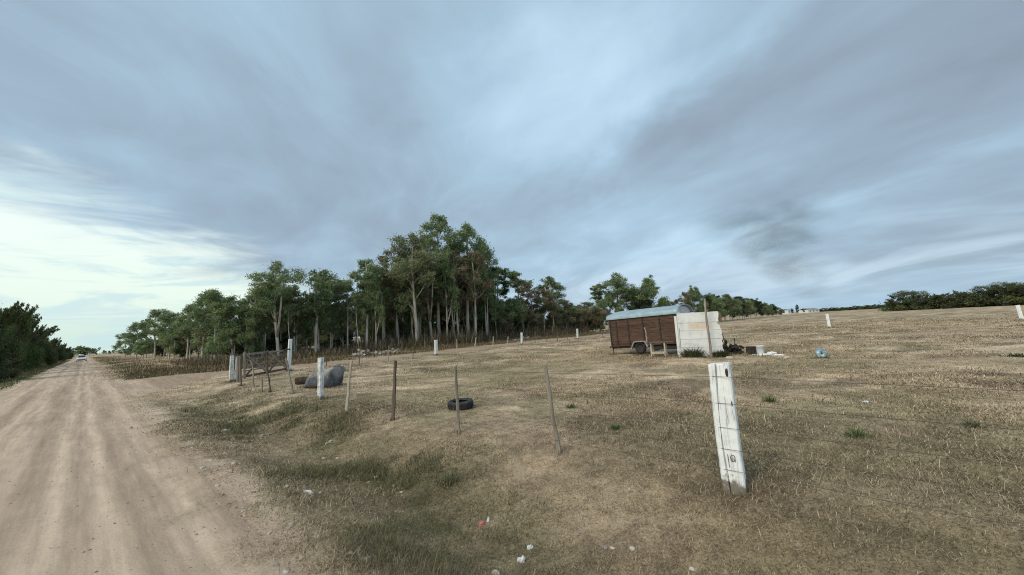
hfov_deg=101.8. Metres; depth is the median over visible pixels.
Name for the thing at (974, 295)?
bush
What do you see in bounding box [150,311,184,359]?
eucalyptus tree
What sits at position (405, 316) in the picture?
eucalyptus tree
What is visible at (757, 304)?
eucalyptus tree
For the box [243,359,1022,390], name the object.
fence wire
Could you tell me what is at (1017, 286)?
acacia tree
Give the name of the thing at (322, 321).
eucalyptus tree
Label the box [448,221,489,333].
eucalyptus tree
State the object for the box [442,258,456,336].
eucalyptus tree
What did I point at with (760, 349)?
bucket
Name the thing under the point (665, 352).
work table
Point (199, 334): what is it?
eucalyptus tree
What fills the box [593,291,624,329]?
eucalyptus tree
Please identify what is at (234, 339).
eucalyptus tree
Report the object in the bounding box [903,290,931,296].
acacia tree
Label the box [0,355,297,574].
road
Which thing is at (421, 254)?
eucalyptus tree
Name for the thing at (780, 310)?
eucalyptus tree
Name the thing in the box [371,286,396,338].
eucalyptus tree
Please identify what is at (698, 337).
slab wall
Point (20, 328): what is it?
bush
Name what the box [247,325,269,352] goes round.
eucalyptus tree
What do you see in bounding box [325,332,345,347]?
eucalyptus tree
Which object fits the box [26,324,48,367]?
bush
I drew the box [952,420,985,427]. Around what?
grass tuft
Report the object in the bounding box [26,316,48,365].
bush
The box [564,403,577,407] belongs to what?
grass tuft
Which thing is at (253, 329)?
eucalyptus tree
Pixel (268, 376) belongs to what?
fence stake
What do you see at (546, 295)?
eucalyptus tree
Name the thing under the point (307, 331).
eucalyptus tree
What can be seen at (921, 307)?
bush
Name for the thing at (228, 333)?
eucalyptus tree
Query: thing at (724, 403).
fence wire
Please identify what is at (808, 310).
house
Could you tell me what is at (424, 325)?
eucalyptus tree
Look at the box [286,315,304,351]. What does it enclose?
eucalyptus tree
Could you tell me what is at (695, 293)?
eucalyptus tree
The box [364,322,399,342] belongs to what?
eucalyptus tree
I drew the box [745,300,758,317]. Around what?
eucalyptus tree
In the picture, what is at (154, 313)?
eucalyptus tree
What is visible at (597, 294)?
eucalyptus tree
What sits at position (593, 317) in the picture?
eucalyptus tree
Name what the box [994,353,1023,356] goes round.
grass tuft
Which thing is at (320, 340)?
eucalyptus tree
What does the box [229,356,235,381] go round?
gate post
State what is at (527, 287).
eucalyptus tree
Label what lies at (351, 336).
eucalyptus tree
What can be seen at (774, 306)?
eucalyptus tree
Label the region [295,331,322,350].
eucalyptus tree
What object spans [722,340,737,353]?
scrap heap
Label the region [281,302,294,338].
eucalyptus tree
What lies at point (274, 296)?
eucalyptus tree
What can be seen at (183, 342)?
eucalyptus tree
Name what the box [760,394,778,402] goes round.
grass tuft
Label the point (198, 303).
eucalyptus tree
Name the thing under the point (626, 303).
eucalyptus tree
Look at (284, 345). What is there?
eucalyptus tree
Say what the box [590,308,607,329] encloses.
eucalyptus tree
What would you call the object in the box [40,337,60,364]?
bush
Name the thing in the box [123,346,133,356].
eucalyptus tree
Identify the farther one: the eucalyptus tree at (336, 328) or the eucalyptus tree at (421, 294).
the eucalyptus tree at (421, 294)
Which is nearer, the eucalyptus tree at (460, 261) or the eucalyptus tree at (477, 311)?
the eucalyptus tree at (460, 261)
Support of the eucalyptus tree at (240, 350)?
on the ground at (512, 441)
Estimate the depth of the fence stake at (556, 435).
5.60 m
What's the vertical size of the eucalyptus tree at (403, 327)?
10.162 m
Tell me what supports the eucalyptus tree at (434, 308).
on the ground at (512, 441)
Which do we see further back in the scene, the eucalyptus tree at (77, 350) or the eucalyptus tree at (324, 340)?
the eucalyptus tree at (77, 350)
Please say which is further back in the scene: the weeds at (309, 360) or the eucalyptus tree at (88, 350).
the eucalyptus tree at (88, 350)
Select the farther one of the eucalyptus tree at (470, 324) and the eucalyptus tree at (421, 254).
the eucalyptus tree at (470, 324)
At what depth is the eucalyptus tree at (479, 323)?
67.73 m
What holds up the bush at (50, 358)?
on the ground at (512, 441)
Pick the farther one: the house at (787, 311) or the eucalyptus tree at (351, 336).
the house at (787, 311)
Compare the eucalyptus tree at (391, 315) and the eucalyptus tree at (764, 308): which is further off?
the eucalyptus tree at (764, 308)
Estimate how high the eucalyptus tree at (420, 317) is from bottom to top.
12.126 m
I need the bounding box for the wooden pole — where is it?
[704,299,712,357]
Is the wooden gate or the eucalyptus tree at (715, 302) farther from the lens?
the eucalyptus tree at (715, 302)
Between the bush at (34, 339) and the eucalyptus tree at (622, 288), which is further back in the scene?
the eucalyptus tree at (622, 288)
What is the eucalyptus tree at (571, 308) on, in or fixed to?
on the ground at (512, 441)
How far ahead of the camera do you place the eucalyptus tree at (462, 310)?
61.93 m
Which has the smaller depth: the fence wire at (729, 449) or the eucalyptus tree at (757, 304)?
the fence wire at (729, 449)
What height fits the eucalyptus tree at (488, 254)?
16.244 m
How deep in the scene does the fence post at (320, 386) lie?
11.39 m
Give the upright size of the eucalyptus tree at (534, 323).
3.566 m
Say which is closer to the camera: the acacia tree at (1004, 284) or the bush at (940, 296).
the acacia tree at (1004, 284)
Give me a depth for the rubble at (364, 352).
39.06 m
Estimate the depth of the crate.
18.44 m
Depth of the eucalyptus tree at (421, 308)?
53.60 m
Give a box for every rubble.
[352,349,385,356]
[385,348,400,353]
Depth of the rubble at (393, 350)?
41.29 m
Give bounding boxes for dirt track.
[111,334,609,394]
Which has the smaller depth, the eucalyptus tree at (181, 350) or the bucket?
the bucket
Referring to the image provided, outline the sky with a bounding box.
[0,0,1023,354]
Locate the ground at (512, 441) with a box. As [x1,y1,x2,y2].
[0,305,1023,574]
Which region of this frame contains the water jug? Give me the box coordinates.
[815,348,827,357]
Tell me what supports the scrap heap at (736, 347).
on the ground at (512, 441)
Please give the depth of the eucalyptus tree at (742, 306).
156.69 m
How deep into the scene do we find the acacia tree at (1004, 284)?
106.79 m
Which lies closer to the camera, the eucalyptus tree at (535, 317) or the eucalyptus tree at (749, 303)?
the eucalyptus tree at (535, 317)
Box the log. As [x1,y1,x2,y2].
[294,376,308,384]
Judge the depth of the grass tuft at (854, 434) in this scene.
5.24 m
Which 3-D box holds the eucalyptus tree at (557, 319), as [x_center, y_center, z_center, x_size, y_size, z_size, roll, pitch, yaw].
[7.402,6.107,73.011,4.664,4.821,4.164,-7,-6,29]
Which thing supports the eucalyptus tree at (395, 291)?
on the ground at (512, 441)
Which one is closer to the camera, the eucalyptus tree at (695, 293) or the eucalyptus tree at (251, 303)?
the eucalyptus tree at (251, 303)
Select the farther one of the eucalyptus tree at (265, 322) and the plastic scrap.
the eucalyptus tree at (265, 322)
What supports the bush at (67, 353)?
on the ground at (512, 441)
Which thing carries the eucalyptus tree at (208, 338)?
on the ground at (512, 441)
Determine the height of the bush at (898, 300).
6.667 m
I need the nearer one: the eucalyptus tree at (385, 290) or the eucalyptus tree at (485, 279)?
the eucalyptus tree at (385, 290)
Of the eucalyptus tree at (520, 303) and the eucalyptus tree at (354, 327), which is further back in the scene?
the eucalyptus tree at (520, 303)
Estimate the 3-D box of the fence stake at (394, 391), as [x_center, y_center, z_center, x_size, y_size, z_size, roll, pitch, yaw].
[-2.378,2.141,8.384,0.165,1.313,0.077,-1,-6,-19]
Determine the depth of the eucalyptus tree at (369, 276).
48.36 m
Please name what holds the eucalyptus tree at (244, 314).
on the ground at (512, 441)
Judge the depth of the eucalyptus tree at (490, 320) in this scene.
67.44 m
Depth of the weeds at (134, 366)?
42.91 m
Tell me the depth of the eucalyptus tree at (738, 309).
148.33 m
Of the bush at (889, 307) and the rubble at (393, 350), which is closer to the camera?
the rubble at (393, 350)
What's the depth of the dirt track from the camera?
25.27 m
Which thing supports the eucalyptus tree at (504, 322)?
on the ground at (512, 441)
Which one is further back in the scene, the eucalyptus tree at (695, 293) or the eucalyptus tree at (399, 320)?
the eucalyptus tree at (695, 293)
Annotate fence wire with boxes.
[232,378,1023,527]
[234,364,1023,430]
[234,374,1021,496]
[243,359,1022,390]
[250,372,1021,465]
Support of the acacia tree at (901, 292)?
on the ground at (512, 441)
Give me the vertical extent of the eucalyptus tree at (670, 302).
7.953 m
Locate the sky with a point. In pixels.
(155, 154)
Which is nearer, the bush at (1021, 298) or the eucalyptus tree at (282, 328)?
the eucalyptus tree at (282, 328)
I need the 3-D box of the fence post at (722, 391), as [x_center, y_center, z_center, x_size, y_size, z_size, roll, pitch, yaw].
[2.143,1.500,4.118,0.214,1.494,0.126,-8,-7,35]
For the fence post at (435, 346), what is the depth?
32.88 m
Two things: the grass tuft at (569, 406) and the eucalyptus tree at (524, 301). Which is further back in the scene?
the eucalyptus tree at (524, 301)
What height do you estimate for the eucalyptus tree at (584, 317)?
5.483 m
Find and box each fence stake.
[240,359,241,385]
[249,360,254,386]
[264,361,270,391]
[285,358,293,392]
[345,361,352,411]
[391,361,396,420]
[453,363,460,433]
[544,365,561,453]
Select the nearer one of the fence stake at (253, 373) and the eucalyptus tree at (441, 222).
the fence stake at (253, 373)
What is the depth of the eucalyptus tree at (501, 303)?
64.28 m
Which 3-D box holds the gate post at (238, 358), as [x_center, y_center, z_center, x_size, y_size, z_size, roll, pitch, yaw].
[-12.616,3.885,19.208,0.132,1.432,0.170,-9,-8,44]
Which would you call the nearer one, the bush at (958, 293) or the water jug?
the water jug
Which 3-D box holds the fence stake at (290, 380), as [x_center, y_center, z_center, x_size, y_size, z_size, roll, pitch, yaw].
[-7.146,2.915,13.390,0.286,1.296,0.067,0,-6,-28]
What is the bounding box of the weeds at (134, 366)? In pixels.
[93,354,352,379]
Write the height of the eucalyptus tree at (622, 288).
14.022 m
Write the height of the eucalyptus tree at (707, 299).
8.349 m
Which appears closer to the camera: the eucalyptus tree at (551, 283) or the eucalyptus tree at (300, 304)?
the eucalyptus tree at (300, 304)
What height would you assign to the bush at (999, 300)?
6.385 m
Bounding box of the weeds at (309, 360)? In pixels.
[120,331,608,377]
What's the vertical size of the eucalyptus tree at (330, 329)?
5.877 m
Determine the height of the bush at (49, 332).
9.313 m
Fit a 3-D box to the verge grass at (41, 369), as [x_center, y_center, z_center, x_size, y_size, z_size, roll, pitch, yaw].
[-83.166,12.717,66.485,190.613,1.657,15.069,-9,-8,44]
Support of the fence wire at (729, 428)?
attached to the fence post at (722, 391)
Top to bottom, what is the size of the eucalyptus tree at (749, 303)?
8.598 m
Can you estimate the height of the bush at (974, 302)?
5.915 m
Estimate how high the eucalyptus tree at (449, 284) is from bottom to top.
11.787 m
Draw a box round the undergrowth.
[155,319,590,366]
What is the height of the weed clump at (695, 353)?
0.583 m
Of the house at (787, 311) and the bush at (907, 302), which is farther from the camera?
the house at (787, 311)
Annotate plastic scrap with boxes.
[517,556,524,562]
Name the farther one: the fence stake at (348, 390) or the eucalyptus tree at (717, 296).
the eucalyptus tree at (717, 296)
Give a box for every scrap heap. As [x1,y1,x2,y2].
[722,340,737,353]
[723,344,743,353]
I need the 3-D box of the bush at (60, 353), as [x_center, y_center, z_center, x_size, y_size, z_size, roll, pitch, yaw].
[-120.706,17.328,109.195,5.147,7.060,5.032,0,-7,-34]
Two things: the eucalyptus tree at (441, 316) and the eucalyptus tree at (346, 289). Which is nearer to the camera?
the eucalyptus tree at (346, 289)
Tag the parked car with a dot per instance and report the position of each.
(81, 357)
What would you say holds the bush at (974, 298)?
on the ground at (512, 441)
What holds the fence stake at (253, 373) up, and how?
on the ground at (512, 441)
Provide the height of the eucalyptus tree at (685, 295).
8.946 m
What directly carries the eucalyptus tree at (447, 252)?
on the ground at (512, 441)
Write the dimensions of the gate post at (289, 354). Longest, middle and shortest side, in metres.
2.130 x 0.208 x 0.130 m
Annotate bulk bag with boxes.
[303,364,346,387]
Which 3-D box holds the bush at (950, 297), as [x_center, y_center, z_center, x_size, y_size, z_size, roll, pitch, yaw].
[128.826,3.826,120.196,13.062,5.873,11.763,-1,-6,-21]
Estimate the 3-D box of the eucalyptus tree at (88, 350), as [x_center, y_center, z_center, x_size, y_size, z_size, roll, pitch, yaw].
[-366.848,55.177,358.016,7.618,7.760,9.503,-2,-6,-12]
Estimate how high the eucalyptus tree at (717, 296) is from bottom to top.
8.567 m
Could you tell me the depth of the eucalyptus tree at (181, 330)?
58.16 m
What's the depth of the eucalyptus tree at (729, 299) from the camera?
140.87 m
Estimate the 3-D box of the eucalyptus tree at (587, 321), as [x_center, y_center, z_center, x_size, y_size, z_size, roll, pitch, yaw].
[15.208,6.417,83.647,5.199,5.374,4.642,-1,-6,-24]
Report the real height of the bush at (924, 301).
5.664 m
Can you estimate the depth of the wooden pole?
18.39 m
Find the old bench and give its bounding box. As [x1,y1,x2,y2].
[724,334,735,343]
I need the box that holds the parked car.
[75,355,86,361]
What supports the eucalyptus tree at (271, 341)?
on the ground at (512, 441)
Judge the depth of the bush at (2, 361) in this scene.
32.81 m
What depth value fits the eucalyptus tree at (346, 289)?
47.69 m
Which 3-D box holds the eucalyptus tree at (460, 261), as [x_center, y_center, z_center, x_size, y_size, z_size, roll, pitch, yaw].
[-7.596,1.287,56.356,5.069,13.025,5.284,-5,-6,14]
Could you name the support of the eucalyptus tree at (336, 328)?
on the ground at (512, 441)
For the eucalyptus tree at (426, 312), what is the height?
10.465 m
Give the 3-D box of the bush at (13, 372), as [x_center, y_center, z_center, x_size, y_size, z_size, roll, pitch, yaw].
[-45.314,7.414,36.577,3.234,2.382,3.308,0,-7,-31]
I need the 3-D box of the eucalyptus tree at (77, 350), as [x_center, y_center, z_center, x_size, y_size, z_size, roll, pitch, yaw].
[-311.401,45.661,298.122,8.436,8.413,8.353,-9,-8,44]
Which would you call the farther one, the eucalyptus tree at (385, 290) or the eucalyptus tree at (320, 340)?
the eucalyptus tree at (320, 340)
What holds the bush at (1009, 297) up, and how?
on the ground at (512, 441)
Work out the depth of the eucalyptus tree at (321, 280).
44.39 m
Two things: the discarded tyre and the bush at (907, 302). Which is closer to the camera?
the discarded tyre
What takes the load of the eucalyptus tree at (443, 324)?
on the ground at (512, 441)
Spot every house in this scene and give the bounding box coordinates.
[782,309,794,313]
[799,308,819,312]
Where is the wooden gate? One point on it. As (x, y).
(247, 374)
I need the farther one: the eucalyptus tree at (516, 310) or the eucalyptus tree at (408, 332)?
the eucalyptus tree at (516, 310)
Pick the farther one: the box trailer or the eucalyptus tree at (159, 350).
the eucalyptus tree at (159, 350)
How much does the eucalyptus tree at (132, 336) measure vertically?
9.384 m
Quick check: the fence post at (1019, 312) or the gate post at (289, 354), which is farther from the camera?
the fence post at (1019, 312)
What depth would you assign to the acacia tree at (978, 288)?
111.81 m
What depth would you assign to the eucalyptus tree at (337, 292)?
47.48 m
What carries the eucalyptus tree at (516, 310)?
on the ground at (512, 441)
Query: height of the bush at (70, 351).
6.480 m
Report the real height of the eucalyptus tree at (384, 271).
11.003 m
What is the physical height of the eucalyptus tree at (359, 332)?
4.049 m
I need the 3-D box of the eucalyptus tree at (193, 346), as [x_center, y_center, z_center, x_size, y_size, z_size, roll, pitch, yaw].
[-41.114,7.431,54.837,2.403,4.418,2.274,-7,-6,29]
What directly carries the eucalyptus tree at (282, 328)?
on the ground at (512, 441)
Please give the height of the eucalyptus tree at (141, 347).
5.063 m
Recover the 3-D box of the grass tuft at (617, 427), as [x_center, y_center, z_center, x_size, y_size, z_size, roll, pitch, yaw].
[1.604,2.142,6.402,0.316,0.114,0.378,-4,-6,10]
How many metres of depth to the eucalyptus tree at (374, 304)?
47.73 m
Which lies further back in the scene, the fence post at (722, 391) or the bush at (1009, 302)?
the bush at (1009, 302)
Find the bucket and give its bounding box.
[755,345,764,353]
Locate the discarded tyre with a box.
[447,398,473,409]
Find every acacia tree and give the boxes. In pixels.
[890,289,915,298]
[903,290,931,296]
[966,282,1008,305]
[987,281,1022,305]
[1005,282,1023,295]
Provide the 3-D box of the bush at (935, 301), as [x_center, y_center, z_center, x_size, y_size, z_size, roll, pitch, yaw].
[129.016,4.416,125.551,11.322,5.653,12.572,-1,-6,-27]
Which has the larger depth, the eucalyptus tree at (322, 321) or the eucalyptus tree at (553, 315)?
the eucalyptus tree at (553, 315)
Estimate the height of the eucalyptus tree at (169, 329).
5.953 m
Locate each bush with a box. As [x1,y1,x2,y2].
[0,300,26,371]
[0,303,38,372]
[0,326,16,381]
[1,316,42,370]
[2,357,25,379]
[21,307,50,365]
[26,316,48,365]
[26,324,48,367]
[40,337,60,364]
[43,325,60,355]
[43,337,56,365]
[55,340,65,361]
[57,343,68,360]
[64,346,73,358]
[877,293,927,310]
[880,295,919,310]
[891,294,929,309]
[907,293,948,309]
[913,293,957,309]
[913,294,953,309]
[927,295,965,307]
[935,289,983,308]
[942,290,995,308]
[943,292,992,306]
[958,292,1000,307]
[960,290,1015,305]
[972,288,1014,306]
[976,288,1023,305]
[986,286,1022,305]
[997,286,1023,305]
[1004,289,1023,304]
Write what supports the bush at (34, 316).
on the ground at (512, 441)
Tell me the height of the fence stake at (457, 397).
1.319 m
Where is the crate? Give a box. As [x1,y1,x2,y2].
[746,346,756,353]
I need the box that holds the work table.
[646,341,674,356]
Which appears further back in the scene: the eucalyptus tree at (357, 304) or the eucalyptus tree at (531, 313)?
the eucalyptus tree at (531, 313)
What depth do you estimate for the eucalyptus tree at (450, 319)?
71.65 m
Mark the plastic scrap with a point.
(521, 559)
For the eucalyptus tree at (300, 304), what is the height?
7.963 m
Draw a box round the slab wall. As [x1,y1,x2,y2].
[674,311,723,356]
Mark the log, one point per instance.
(299, 380)
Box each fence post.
[317,357,323,399]
[434,340,437,355]
[708,362,747,495]
[825,314,830,326]
[1015,305,1023,319]
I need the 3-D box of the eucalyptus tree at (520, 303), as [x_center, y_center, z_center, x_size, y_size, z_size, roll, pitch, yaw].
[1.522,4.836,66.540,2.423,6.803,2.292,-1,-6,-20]
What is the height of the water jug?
0.365 m
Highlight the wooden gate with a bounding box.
[242,348,289,378]
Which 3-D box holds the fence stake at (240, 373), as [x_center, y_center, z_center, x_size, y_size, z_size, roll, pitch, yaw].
[-11.359,3.628,17.431,0.098,1.268,0.066,0,-7,-32]
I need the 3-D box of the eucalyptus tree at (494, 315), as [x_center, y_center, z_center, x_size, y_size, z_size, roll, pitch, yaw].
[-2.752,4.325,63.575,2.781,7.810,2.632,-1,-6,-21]
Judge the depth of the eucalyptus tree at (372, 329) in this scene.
53.00 m
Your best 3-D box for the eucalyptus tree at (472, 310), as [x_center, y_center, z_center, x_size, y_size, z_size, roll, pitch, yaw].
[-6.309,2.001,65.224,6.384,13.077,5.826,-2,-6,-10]
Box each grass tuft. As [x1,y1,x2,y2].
[430,470,465,490]
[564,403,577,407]
[608,423,623,430]
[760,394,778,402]
[839,425,878,439]
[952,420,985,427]
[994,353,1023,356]
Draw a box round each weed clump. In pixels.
[677,346,706,357]
[705,349,732,357]
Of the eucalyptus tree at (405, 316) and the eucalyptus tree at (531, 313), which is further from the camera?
the eucalyptus tree at (531, 313)
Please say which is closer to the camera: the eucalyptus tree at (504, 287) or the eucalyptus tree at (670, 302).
the eucalyptus tree at (504, 287)
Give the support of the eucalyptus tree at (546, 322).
on the ground at (512, 441)
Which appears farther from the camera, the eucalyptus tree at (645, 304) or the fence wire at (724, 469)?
the eucalyptus tree at (645, 304)
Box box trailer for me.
[606,304,692,352]
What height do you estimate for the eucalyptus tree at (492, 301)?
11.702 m
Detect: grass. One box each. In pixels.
[0,360,68,390]
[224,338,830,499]
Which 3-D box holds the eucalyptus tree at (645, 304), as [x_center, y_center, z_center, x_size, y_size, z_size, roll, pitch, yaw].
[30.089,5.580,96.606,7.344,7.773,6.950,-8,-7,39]
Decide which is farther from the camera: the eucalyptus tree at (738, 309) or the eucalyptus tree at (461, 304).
the eucalyptus tree at (738, 309)
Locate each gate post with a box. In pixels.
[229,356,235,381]
[236,356,240,381]
[287,339,291,368]
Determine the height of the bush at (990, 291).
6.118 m
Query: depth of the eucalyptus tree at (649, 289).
98.75 m
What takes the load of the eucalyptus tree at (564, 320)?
on the ground at (512, 441)
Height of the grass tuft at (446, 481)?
0.176 m
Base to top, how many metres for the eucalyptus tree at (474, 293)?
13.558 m
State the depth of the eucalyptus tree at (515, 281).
74.24 m
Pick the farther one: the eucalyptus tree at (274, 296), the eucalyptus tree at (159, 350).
the eucalyptus tree at (159, 350)
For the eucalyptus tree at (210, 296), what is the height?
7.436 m
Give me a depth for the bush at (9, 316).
41.03 m
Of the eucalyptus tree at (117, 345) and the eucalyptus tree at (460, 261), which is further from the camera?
the eucalyptus tree at (117, 345)
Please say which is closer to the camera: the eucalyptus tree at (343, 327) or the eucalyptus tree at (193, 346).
the eucalyptus tree at (343, 327)
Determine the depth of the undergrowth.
50.49 m
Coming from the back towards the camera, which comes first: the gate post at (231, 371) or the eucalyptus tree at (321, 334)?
the eucalyptus tree at (321, 334)
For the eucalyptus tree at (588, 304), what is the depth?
95.04 m
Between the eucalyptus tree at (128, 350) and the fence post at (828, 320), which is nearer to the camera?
the fence post at (828, 320)
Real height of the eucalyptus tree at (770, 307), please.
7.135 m
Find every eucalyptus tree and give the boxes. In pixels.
[72,345,85,354]
[85,347,92,354]
[111,332,136,356]
[121,322,149,357]
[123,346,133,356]
[133,337,153,357]
[135,308,171,358]
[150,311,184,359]
[151,339,168,358]
[154,324,186,359]
[170,335,196,357]
[172,303,199,358]
[179,326,194,358]
[183,291,223,357]
[188,288,234,358]
[190,328,207,352]
[191,322,219,352]
[199,293,256,356]
[202,332,237,355]
[221,338,249,355]
[225,303,266,352]
[225,320,243,356]
[240,284,293,354]
[244,260,310,354]
[245,316,261,356]
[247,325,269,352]
[255,306,276,353]
[261,328,288,353]
[267,300,295,349]
[275,325,295,352]
[276,284,311,352]
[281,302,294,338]
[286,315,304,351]
[293,268,339,351]
[295,301,324,347]
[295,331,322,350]
[301,327,312,348]
[303,292,331,349]
[313,325,328,347]
[319,304,338,348]
[319,330,341,344]
[323,278,354,345]
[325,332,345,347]
[326,307,341,347]
[331,279,364,347]
[334,317,351,344]
[343,328,356,342]
[344,309,365,342]
[346,258,385,345]
[348,291,363,348]
[354,262,412,336]
[355,326,368,339]
[359,309,385,342]
[363,281,386,349]
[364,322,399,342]
[366,302,409,339]
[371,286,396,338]
[374,248,414,339]
[378,316,409,339]
[379,284,390,339]
[381,229,443,340]
[385,277,410,331]
[397,269,423,334]
[400,324,414,338]
[406,237,454,337]
[407,282,433,337]
[407,287,435,336]
[409,299,435,331]
[413,317,436,338]
[417,212,462,337]
[424,313,460,329]
[427,292,450,320]
[429,279,448,336]
[433,257,460,335]
[434,320,451,334]
[437,251,473,334]
[439,287,476,323]
[440,277,464,326]
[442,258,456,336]
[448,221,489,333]
[456,247,495,335]
[459,266,482,329]
[459,317,482,333]
[465,302,483,318]
[472,239,504,332]
[472,319,485,332]
[476,263,498,330]
[479,313,498,332]
[481,276,493,335]
[486,292,500,334]
[487,265,510,299]
[492,295,527,332]
[495,316,514,336]
[496,298,505,329]
[506,271,533,296]
[515,297,527,332]
[516,309,542,331]
[517,282,548,313]
[523,299,531,312]
[524,306,533,326]
[525,319,544,332]
[532,288,558,329]
[536,275,567,323]
[539,317,549,330]
[542,313,563,331]
[547,297,559,329]
[548,300,581,328]
[559,311,570,327]
[566,306,593,327]
[577,301,598,308]
[581,307,591,329]
[583,305,608,329]
[589,283,606,329]
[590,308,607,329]
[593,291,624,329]
[599,272,635,307]
[609,288,652,309]
[622,295,654,309]
[624,274,671,306]
[653,300,673,307]
[677,292,694,308]
[681,285,708,322]
[696,296,712,309]
[703,293,727,314]
[712,295,729,318]
[718,293,740,320]
[726,297,742,319]
[730,296,746,319]
[739,297,753,318]
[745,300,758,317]
[750,298,764,317]
[760,302,771,313]
[763,302,774,316]
[769,304,776,314]
[776,307,782,314]
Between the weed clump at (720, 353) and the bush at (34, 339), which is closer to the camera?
the weed clump at (720, 353)

